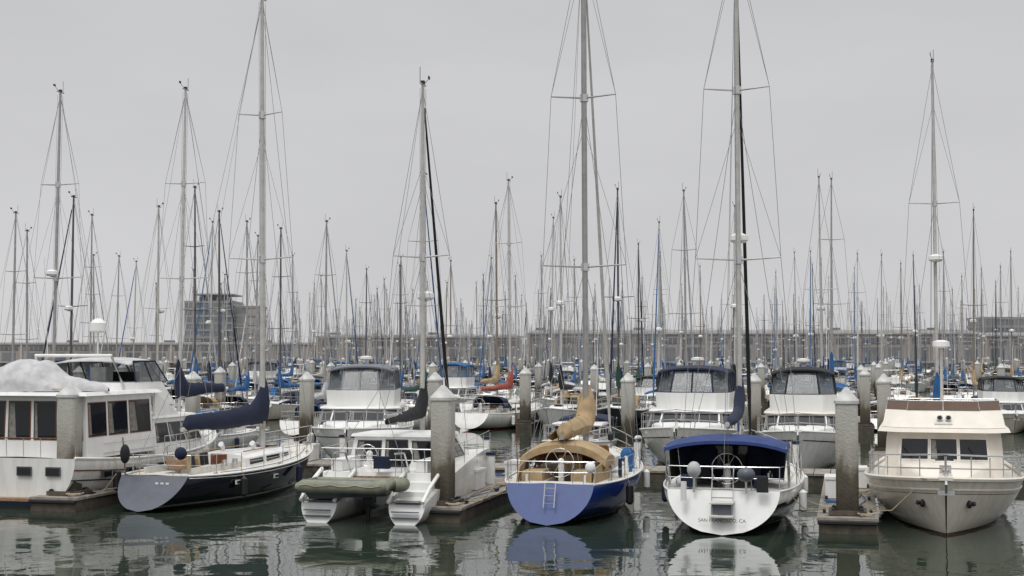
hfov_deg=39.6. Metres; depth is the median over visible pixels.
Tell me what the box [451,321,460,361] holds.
sailboat
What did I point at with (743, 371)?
sailboat
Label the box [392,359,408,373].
motorboat
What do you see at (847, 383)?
sailboat
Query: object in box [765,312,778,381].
sailboat
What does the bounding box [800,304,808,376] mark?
sailboat
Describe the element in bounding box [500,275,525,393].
sailboat
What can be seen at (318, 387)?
motorboat
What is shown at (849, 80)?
sky
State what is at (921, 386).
sailboat
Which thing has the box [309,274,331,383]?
sailboat
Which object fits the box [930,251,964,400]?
sailboat
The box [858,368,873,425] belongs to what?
concrete pile
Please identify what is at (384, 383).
sailboat
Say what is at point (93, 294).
sailboat
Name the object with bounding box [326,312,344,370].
sailboat
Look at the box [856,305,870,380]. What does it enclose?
sailboat
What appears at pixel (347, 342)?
sailboat
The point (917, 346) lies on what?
sailboat
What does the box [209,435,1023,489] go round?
floating dock walkway
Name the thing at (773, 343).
sailboat
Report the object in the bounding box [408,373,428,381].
motorboat
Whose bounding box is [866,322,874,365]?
sailboat
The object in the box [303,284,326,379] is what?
sailboat
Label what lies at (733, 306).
sailboat
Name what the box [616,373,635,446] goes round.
concrete pile
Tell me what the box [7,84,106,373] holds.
sailboat
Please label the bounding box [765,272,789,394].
sailboat
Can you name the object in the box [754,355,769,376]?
motorboat
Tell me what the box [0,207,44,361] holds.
sailboat
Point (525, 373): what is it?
concrete pile
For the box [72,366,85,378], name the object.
concrete pile
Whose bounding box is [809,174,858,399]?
sailboat
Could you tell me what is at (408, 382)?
sailboat
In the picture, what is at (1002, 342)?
sailboat
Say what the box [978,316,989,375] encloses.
sailboat
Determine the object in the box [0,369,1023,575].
water
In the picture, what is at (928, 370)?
sailboat
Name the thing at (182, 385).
sailboat
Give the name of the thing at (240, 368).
concrete pile
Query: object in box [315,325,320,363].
sailboat
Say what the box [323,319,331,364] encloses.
sailboat
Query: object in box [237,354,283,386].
motorboat
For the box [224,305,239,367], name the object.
sailboat
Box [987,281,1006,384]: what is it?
sailboat
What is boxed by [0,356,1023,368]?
quay wall
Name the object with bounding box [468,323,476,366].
sailboat
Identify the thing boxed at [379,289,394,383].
sailboat
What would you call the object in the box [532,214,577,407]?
sailboat
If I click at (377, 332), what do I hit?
sailboat
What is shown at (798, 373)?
concrete pile
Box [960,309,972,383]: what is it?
sailboat
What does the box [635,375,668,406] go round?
motorboat
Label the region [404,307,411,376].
sailboat
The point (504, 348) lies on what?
sailboat
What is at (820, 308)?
sailboat
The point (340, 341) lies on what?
sailboat
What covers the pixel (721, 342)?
sailboat
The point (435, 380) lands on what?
concrete pile
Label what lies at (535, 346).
sailboat
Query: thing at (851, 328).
sailboat
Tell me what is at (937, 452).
trawler yacht
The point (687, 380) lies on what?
concrete pile
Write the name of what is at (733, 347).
sailboat
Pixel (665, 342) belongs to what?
sailboat
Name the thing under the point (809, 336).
sailboat
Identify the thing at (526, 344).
sailboat
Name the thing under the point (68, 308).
sailboat
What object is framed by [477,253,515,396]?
sailboat
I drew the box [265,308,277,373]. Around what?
sailboat
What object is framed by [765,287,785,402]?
sailboat
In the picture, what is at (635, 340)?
sailboat
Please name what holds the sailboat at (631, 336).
on the water
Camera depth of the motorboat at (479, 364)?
274.70 m
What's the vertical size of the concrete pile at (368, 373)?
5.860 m
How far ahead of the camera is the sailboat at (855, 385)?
129.88 m
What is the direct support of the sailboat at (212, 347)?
on the water
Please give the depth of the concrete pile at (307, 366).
212.98 m
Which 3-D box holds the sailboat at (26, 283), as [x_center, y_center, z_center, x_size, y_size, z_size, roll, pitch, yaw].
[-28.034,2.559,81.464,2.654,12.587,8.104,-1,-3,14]
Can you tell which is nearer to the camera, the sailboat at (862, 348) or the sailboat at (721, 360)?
the sailboat at (862, 348)
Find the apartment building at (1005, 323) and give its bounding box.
[967,317,1023,331]
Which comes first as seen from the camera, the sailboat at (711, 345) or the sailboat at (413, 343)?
the sailboat at (711, 345)
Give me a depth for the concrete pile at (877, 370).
127.11 m
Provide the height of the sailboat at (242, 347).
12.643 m
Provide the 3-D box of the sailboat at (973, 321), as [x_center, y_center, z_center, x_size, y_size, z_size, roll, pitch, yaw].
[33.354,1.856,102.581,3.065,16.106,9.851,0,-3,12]
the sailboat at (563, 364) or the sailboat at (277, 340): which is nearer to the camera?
the sailboat at (277, 340)
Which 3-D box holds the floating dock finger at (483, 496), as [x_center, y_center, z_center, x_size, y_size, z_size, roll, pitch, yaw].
[-0.620,6.244,47.003,3.827,1.550,14.002,-1,-3,13]
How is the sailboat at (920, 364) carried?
on the water
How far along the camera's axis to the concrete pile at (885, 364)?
169.47 m
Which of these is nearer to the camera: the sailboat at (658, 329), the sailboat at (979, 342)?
the sailboat at (658, 329)
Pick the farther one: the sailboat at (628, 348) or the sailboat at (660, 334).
the sailboat at (628, 348)
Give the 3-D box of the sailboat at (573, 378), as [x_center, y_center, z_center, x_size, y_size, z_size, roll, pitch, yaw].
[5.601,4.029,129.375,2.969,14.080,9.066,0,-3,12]
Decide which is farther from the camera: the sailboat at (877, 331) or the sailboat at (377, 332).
the sailboat at (877, 331)
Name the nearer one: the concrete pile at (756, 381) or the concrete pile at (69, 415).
the concrete pile at (69, 415)
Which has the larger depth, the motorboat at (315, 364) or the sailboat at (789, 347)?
the sailboat at (789, 347)
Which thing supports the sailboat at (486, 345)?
on the water
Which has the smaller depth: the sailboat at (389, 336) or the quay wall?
the sailboat at (389, 336)
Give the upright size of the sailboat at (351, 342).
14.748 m
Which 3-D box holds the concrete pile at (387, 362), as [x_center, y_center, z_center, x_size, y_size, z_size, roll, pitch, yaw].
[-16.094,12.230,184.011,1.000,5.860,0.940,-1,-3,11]
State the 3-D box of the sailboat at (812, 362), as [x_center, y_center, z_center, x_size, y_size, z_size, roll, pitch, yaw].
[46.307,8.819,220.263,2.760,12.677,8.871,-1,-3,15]
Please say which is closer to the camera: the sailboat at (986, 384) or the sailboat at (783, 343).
the sailboat at (986, 384)
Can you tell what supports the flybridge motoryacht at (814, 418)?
on the water
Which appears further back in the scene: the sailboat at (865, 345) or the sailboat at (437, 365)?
the sailboat at (865, 345)
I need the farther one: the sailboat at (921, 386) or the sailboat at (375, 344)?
the sailboat at (375, 344)
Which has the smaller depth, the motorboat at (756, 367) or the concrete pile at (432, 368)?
the concrete pile at (432, 368)
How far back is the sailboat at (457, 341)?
324.98 m
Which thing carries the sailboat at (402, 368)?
on the water
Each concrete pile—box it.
[46,383,90,495]
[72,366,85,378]
[118,364,126,371]
[134,363,140,379]
[146,357,150,375]
[163,360,169,373]
[174,356,176,367]
[183,358,186,373]
[185,371,201,411]
[214,367,226,404]
[228,362,236,395]
[236,361,241,379]
[294,372,315,443]
[305,360,309,371]
[309,360,314,373]
[320,361,323,381]
[327,362,334,387]
[345,364,353,386]
[362,370,374,383]
[386,360,389,382]
[427,372,443,429]
[429,362,436,376]
[429,385,463,504]
[463,360,467,375]
[492,361,498,384]
[516,367,533,421]
[518,358,520,375]
[534,363,541,398]
[542,360,547,382]
[579,359,582,384]
[590,364,600,408]
[612,359,615,378]
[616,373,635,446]
[624,361,629,375]
[644,363,651,385]
[676,361,681,384]
[684,372,695,388]
[725,359,729,382]
[747,373,761,434]
[757,363,766,400]
[794,362,799,388]
[829,387,866,515]
[856,365,863,414]
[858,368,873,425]
[870,361,876,396]
[873,363,882,400]
[873,373,891,450]
[883,360,888,376]
[888,359,891,376]
[891,358,894,373]
[946,357,948,375]
[960,359,965,383]
[975,361,980,389]
[997,363,1004,389]
[1015,358,1019,375]
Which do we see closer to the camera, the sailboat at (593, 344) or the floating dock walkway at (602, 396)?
the floating dock walkway at (602, 396)
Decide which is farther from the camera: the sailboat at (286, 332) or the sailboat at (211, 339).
the sailboat at (286, 332)
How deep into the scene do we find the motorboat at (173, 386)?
146.29 m
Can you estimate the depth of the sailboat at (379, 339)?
343.33 m
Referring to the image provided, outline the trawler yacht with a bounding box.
[864,340,1023,534]
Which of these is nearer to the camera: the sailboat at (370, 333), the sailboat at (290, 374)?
the sailboat at (290, 374)
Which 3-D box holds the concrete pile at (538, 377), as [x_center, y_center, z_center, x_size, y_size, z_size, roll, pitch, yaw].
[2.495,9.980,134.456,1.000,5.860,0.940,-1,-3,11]
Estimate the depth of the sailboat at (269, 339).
255.77 m
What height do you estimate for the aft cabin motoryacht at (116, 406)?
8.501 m
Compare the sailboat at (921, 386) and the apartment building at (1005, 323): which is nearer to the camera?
the sailboat at (921, 386)
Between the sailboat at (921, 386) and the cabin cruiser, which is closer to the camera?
the cabin cruiser
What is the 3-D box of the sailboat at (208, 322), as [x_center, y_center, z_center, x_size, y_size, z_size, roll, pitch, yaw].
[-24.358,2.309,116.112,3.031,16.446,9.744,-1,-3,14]
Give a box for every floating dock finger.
[28,474,119,511]
[425,452,519,522]
[515,419,542,428]
[616,446,642,454]
[761,399,769,405]
[783,465,912,534]
[858,418,874,433]
[871,449,885,461]
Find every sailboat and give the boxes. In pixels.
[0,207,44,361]
[0,223,45,362]
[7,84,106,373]
[41,191,100,375]
[67,208,115,380]
[72,252,111,375]
[98,251,137,371]
[117,257,165,386]
[118,0,312,511]
[125,203,184,411]
[138,81,258,451]
[141,283,171,388]
[164,179,217,407]
[171,210,245,410]
[172,287,203,375]
[182,267,212,382]
[185,291,205,371]
[189,218,243,396]
[200,282,231,376]
[201,299,216,372]
[206,319,217,368]
[208,214,270,410]
[208,274,239,393]
[213,275,245,377]
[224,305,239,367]
[233,232,289,401]
[234,304,250,377]
[236,298,273,396]
[238,308,250,379]
[244,300,258,373]
[248,316,258,368]
[255,224,319,419]
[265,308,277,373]
[266,312,275,368]
[267,295,285,372]
[274,253,303,393]
[276,309,286,366]
[279,218,344,435]
[281,304,300,368]
[281,311,290,363]
[286,302,305,368]
[287,295,305,371]
[296,319,305,364]
[302,296,319,363]
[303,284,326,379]
[304,299,326,370]
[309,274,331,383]
[314,245,359,404]
[315,316,331,378]
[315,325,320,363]
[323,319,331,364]
[326,310,338,371]
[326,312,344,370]
[326,322,332,367]
[332,310,342,366]
[338,298,362,386]
[343,320,351,364]
[345,319,353,364]
[347,317,352,363]
[349,320,364,370]
[352,307,364,374]
[353,266,380,386]
[363,299,378,370]
[367,294,380,374]
[368,285,384,380]
[371,312,380,363]
[373,275,394,386]
[375,318,391,374]
[376,317,382,363]
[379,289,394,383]
[385,257,416,393]
[387,173,442,429]
[387,265,416,405]
[387,309,394,360]
[392,302,403,364]
[402,302,413,385]
[403,289,427,387]
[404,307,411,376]
[407,310,419,374]
[409,313,419,371]
[411,281,434,386]
[428,299,443,376]
[431,322,438,363]
[436,280,455,375]
[439,256,463,375]
[448,299,468,373]
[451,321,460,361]
[452,308,462,359]
[454,305,466,375]
[455,176,541,429]
[457,308,469,374]
[459,196,519,411]
[462,281,482,379]
[462,318,470,371]
[468,321,475,360]
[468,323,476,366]
[474,273,494,392]
[476,309,488,375]
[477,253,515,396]
[478,295,500,384]
[484,306,502,383]
[485,320,489,364]
[487,310,494,366]
[487,315,495,365]
[498,310,507,380]
[499,292,513,374]
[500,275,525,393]
[500,311,508,368]
[503,325,512,367]
[505,0,649,525]
[506,294,531,382]
[519,302,532,372]
[520,311,532,374]
[521,319,534,373]
[527,325,534,367]
[530,254,552,402]
[530,323,538,370]
[531,289,544,381]
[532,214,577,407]
[537,189,595,429]
[542,285,558,387]
[544,311,554,374]
[557,304,570,373]
[557,321,566,363]
[562,255,582,394]
[565,311,573,364]
[569,323,576,365]
[572,310,581,365]
[575,310,599,386]
[579,285,604,383]
[588,297,603,377]
[588,298,600,376]
[588,309,592,366]
[595,181,648,429]
[598,323,603,367]
[599,279,616,390]
[601,314,610,374]
[611,288,635,394]
[614,285,626,374]
[616,296,630,372]
[617,238,652,393]
[625,325,630,373]
[628,317,633,371]
[629,289,644,375]
[631,308,647,368]
[632,274,651,385]
[639,219,677,424]
[639,305,651,365]
[646,311,656,382]
[647,324,655,370]
[650,269,673,385]
[651,252,674,385]
[654,183,707,401]
[656,303,669,373]
[656,306,670,372]
[662,0,807,534]
[672,284,690,380]
[675,297,688,363]
[677,319,687,365]
[678,319,690,365]
[693,264,715,387]
[696,309,709,375]
[702,312,710,373]
[705,307,718,376]
[706,310,723,385]
[714,201,761,423]
[714,295,730,377]
[716,330,724,366]
[719,321,725,361]
[722,295,733,389]
[725,287,746,391]
[727,323,732,368]
[730,274,751,391]
[742,316,745,373]
[751,315,762,373]
[753,328,763,370]
[755,295,772,388]
[759,324,768,368]
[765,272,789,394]
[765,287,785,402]
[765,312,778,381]
[768,305,775,371]
[772,300,781,368]
[777,301,789,377]
[779,322,789,367]
[780,315,793,383]
[781,250,811,391]
[784,295,803,391]
[785,310,793,367]
[785,326,791,366]
[790,312,802,375]
[793,297,807,380]
[795,249,825,391]
[799,173,845,391]
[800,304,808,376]
[803,313,817,380]
[804,264,825,383]
[804,311,812,365]
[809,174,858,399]
[813,315,819,358]
[814,255,835,382]
[820,277,838,382]
[823,303,829,362]
[834,324,840,366]
[834,324,842,364]
[843,251,873,400]
[844,269,864,386]
[844,300,853,363]
[845,284,864,385]
[847,307,856,366]
[847,317,856,376]
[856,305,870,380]
[856,310,870,386]
[860,308,870,366]
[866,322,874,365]
[868,252,896,430]
[871,299,882,363]
[876,288,893,374]
[880,293,894,374]
[885,301,898,373]
[888,261,918,399]
[891,323,898,360]
[894,303,912,379]
[898,52,975,400]
[902,250,931,399]
[902,305,914,371]
[904,285,926,392]
[909,304,924,373]
[909,305,923,376]
[913,286,930,386]
[920,320,932,379]
[923,346,931,372]
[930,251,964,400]
[931,329,934,369]
[932,314,946,382]
[933,322,943,377]
[940,313,950,375]
[943,289,964,383]
[943,311,956,376]
[944,298,959,385]
[951,276,978,397]
[954,324,958,366]
[955,206,992,400]
[955,301,966,371]
[956,298,969,377]
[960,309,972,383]
[968,288,986,375]
[969,268,994,389]
[971,311,980,370]
[975,290,992,380]
[976,301,991,374]
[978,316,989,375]
[985,266,1014,389]
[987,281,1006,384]
[989,316,996,370]
[991,342,997,371]
[994,314,1008,370]
[1002,251,1023,390]
[1005,312,1014,365]
[1007,327,1016,372]
[1009,287,1023,387]
[1014,298,1023,389]
[1016,313,1023,364]
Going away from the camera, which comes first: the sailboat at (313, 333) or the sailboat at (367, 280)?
the sailboat at (367, 280)
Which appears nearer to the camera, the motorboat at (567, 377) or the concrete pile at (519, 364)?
the motorboat at (567, 377)
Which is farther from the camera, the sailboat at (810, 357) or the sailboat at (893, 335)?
the sailboat at (893, 335)
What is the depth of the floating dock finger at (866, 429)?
84.47 m
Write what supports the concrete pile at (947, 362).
in the water
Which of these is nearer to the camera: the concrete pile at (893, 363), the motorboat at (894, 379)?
the motorboat at (894, 379)
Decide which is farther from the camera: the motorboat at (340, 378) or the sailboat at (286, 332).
the sailboat at (286, 332)
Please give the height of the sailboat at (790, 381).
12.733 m
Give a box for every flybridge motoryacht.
[307,345,413,458]
[634,357,748,465]
[755,315,836,470]
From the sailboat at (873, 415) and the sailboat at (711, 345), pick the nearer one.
the sailboat at (873, 415)
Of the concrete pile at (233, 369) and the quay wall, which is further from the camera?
the quay wall
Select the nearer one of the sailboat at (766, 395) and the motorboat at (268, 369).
the sailboat at (766, 395)
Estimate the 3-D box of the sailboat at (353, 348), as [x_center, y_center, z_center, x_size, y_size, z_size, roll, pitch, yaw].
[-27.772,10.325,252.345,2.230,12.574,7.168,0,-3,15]
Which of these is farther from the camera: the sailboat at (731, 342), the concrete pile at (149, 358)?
the concrete pile at (149, 358)
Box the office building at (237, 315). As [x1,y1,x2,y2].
[184,294,266,341]
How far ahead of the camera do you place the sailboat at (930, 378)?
230.10 m
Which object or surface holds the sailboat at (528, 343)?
on the water
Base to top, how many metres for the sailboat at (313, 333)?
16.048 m
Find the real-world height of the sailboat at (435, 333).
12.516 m
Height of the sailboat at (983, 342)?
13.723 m
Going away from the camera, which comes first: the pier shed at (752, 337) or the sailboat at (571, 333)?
the sailboat at (571, 333)
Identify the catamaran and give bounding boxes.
[295,76,489,525]
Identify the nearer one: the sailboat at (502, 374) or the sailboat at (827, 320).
the sailboat at (502, 374)
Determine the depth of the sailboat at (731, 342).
179.83 m
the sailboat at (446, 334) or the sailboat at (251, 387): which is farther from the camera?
the sailboat at (446, 334)
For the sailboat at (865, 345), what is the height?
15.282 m
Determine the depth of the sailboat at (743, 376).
149.70 m
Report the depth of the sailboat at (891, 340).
259.44 m
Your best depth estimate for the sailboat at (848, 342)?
304.92 m
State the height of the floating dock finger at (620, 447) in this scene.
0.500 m
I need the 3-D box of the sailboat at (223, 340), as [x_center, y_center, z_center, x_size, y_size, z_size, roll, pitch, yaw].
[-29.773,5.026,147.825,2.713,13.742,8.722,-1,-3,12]
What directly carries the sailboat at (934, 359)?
on the water
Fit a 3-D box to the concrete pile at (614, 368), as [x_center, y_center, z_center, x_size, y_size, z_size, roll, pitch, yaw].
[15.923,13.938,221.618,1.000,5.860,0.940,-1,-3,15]
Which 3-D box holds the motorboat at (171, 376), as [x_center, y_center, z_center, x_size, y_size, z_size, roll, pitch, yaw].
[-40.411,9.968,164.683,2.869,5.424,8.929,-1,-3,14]
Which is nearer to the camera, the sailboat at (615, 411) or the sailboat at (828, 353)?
the sailboat at (615, 411)
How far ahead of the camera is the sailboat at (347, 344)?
299.67 m
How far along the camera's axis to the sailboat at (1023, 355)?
101.45 m
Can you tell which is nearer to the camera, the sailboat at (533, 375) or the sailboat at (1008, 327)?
the sailboat at (533, 375)
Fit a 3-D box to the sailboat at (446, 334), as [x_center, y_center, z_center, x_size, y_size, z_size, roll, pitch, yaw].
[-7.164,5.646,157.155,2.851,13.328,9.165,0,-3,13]
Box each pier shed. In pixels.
[0,340,315,360]
[315,332,523,360]
[527,328,985,360]
[977,330,1023,360]
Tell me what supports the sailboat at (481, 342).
on the water
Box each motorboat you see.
[146,353,178,388]
[165,369,207,388]
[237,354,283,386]
[244,364,285,378]
[274,370,299,387]
[284,354,304,382]
[303,359,323,371]
[310,355,323,399]
[335,364,362,386]
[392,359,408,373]
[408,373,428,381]
[427,350,483,411]
[469,345,488,372]
[554,358,572,381]
[558,362,578,382]
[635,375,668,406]
[655,362,676,385]
[695,358,717,389]
[742,373,751,384]
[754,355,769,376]
[833,346,849,383]
[842,349,853,372]
[882,370,907,390]
[889,357,904,369]
[920,338,955,400]
[971,348,1023,433]
[999,360,1009,375]
[1005,369,1023,384]
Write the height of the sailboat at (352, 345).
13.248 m
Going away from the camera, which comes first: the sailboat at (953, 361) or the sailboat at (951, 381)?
the sailboat at (951, 381)
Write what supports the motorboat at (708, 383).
on the water
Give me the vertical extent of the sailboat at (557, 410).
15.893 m
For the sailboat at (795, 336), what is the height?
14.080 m
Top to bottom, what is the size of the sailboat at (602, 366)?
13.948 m
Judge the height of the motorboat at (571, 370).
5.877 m
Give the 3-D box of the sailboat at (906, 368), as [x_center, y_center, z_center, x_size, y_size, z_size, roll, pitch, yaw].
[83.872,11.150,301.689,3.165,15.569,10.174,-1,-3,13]
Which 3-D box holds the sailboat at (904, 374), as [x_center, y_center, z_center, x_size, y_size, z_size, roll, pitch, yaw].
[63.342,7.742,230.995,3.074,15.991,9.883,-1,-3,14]
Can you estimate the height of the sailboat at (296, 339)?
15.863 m
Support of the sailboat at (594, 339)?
on the water
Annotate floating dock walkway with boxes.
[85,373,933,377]
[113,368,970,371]
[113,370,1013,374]
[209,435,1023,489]
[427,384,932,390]
[515,394,930,399]
[595,415,859,422]
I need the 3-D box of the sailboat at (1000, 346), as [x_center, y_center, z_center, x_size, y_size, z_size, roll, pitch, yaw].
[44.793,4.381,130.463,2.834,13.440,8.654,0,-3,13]
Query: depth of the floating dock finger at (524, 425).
89.32 m
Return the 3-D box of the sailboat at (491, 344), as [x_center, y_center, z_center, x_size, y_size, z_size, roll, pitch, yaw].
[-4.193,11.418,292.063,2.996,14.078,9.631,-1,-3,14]
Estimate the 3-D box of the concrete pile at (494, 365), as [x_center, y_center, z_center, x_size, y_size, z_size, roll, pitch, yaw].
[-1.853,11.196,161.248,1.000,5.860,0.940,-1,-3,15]
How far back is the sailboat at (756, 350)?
306.57 m
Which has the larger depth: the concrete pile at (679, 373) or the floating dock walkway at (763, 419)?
the concrete pile at (679, 373)
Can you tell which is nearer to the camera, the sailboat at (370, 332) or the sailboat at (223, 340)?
the sailboat at (223, 340)
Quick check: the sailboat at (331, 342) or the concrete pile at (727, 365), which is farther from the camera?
the sailboat at (331, 342)
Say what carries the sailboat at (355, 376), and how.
on the water
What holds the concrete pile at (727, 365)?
in the water
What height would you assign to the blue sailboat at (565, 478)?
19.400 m
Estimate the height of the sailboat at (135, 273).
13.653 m
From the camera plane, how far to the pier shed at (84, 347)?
427.50 m
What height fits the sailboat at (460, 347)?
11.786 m
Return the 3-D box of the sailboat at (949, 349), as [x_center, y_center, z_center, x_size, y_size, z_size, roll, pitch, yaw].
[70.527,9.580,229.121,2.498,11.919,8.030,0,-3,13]
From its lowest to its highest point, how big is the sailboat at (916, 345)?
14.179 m
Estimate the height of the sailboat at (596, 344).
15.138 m
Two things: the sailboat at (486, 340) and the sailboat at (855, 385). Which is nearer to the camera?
the sailboat at (855, 385)
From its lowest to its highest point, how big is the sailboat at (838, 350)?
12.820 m
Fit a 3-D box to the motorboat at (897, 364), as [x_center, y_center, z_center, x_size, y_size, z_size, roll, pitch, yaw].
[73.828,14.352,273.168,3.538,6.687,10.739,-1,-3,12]
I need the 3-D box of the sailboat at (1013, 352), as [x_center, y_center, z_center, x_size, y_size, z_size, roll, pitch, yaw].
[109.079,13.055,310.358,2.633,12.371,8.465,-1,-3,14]
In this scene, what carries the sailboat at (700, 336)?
on the water
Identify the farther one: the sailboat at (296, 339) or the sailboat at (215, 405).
the sailboat at (296, 339)
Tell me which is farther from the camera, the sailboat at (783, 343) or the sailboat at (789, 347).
the sailboat at (789, 347)
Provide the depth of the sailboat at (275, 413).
103.88 m
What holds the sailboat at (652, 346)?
on the water
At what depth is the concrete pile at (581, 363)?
203.40 m
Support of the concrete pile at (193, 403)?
in the water
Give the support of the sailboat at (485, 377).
on the water
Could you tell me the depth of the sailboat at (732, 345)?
237.59 m
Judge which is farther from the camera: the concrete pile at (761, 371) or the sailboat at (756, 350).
the sailboat at (756, 350)
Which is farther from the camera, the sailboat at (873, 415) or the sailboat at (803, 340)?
the sailboat at (803, 340)
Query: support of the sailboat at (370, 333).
on the water
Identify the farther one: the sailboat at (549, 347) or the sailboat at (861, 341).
the sailboat at (549, 347)
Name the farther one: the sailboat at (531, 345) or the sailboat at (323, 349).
the sailboat at (531, 345)
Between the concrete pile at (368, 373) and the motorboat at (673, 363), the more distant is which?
the motorboat at (673, 363)
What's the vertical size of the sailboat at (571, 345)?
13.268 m
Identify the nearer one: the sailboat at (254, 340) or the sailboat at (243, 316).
the sailboat at (243, 316)
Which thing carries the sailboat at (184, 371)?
on the water
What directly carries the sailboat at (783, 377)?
on the water
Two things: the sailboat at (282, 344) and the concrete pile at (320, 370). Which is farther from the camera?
the sailboat at (282, 344)
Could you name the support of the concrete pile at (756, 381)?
in the water
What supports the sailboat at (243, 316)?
on the water
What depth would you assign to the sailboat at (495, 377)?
107.75 m
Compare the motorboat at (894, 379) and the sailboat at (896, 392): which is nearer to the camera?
the sailboat at (896, 392)
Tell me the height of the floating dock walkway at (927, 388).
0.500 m
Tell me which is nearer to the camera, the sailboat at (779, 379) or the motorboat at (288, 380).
the sailboat at (779, 379)
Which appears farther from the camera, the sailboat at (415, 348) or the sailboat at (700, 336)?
the sailboat at (415, 348)
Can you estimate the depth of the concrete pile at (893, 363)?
254.22 m
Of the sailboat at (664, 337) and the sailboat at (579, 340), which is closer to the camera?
the sailboat at (664, 337)
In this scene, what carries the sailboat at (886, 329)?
on the water
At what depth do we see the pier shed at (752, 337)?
421.58 m
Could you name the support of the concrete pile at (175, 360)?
in the water
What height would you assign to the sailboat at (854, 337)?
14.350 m
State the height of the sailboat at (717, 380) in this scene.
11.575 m
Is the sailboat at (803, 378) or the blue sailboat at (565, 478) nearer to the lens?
the blue sailboat at (565, 478)
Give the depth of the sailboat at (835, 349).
361.36 m
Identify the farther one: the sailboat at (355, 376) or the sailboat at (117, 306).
the sailboat at (355, 376)
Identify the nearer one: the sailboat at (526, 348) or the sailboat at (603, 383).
the sailboat at (603, 383)
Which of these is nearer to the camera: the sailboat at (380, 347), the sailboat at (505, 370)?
the sailboat at (380, 347)
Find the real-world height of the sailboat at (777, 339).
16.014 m
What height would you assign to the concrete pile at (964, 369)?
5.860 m
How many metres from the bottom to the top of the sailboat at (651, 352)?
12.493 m
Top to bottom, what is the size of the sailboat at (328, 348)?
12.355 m
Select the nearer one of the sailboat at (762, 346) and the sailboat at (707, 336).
the sailboat at (707, 336)
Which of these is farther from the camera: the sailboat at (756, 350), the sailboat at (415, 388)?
the sailboat at (756, 350)
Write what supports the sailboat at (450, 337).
on the water
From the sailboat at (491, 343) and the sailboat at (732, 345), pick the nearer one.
the sailboat at (732, 345)
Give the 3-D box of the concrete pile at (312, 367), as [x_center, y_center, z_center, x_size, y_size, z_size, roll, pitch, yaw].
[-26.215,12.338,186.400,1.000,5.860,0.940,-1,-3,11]
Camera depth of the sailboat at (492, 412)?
91.08 m
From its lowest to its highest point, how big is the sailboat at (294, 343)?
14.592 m
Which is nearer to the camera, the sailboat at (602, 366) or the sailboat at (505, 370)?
the sailboat at (505, 370)
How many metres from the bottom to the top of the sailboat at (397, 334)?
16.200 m
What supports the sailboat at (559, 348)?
on the water
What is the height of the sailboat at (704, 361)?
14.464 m
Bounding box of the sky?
[0,0,1023,344]
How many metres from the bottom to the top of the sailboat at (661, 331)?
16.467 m
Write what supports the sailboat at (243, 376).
on the water
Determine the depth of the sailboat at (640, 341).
285.55 m
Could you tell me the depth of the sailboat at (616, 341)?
227.89 m
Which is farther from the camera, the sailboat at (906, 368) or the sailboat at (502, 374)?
the sailboat at (906, 368)
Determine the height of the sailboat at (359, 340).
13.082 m
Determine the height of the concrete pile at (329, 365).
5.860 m
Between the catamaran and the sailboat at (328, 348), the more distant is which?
the sailboat at (328, 348)
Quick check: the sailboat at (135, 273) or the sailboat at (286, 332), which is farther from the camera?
the sailboat at (286, 332)
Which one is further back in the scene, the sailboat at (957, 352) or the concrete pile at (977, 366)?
the sailboat at (957, 352)
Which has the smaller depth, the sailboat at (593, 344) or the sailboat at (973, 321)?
the sailboat at (973, 321)
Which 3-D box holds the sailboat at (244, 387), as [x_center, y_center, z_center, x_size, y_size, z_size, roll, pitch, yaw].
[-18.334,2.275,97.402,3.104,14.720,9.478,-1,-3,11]
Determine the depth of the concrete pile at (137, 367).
143.84 m
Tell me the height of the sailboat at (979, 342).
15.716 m
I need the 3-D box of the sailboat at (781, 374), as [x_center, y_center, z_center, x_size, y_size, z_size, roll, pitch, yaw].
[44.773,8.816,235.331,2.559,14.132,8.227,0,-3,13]
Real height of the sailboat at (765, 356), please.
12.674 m
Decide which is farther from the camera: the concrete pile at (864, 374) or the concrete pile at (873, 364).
the concrete pile at (873, 364)
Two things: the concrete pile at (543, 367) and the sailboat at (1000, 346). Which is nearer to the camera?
the sailboat at (1000, 346)
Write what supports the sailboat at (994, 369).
on the water
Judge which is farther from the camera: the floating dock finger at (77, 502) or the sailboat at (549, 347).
the sailboat at (549, 347)
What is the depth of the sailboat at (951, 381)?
173.49 m
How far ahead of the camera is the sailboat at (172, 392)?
101.70 m
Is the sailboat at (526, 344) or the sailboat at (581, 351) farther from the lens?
the sailboat at (526, 344)
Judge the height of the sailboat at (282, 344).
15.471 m
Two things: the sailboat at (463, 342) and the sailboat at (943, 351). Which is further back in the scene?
the sailboat at (943, 351)
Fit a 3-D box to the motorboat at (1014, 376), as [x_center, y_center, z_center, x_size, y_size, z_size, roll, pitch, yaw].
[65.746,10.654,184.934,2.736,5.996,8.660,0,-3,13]
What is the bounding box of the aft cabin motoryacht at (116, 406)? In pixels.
[0,257,220,507]
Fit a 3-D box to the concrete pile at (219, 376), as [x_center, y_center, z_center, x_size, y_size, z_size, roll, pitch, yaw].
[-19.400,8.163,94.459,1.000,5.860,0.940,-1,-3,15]
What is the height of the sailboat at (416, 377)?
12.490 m
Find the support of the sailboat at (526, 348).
on the water
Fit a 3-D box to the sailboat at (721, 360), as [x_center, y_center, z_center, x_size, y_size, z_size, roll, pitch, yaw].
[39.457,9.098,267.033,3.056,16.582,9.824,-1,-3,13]
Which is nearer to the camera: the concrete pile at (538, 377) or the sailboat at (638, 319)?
the sailboat at (638, 319)
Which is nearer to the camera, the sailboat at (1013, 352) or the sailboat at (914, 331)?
the sailboat at (914, 331)
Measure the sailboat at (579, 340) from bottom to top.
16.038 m

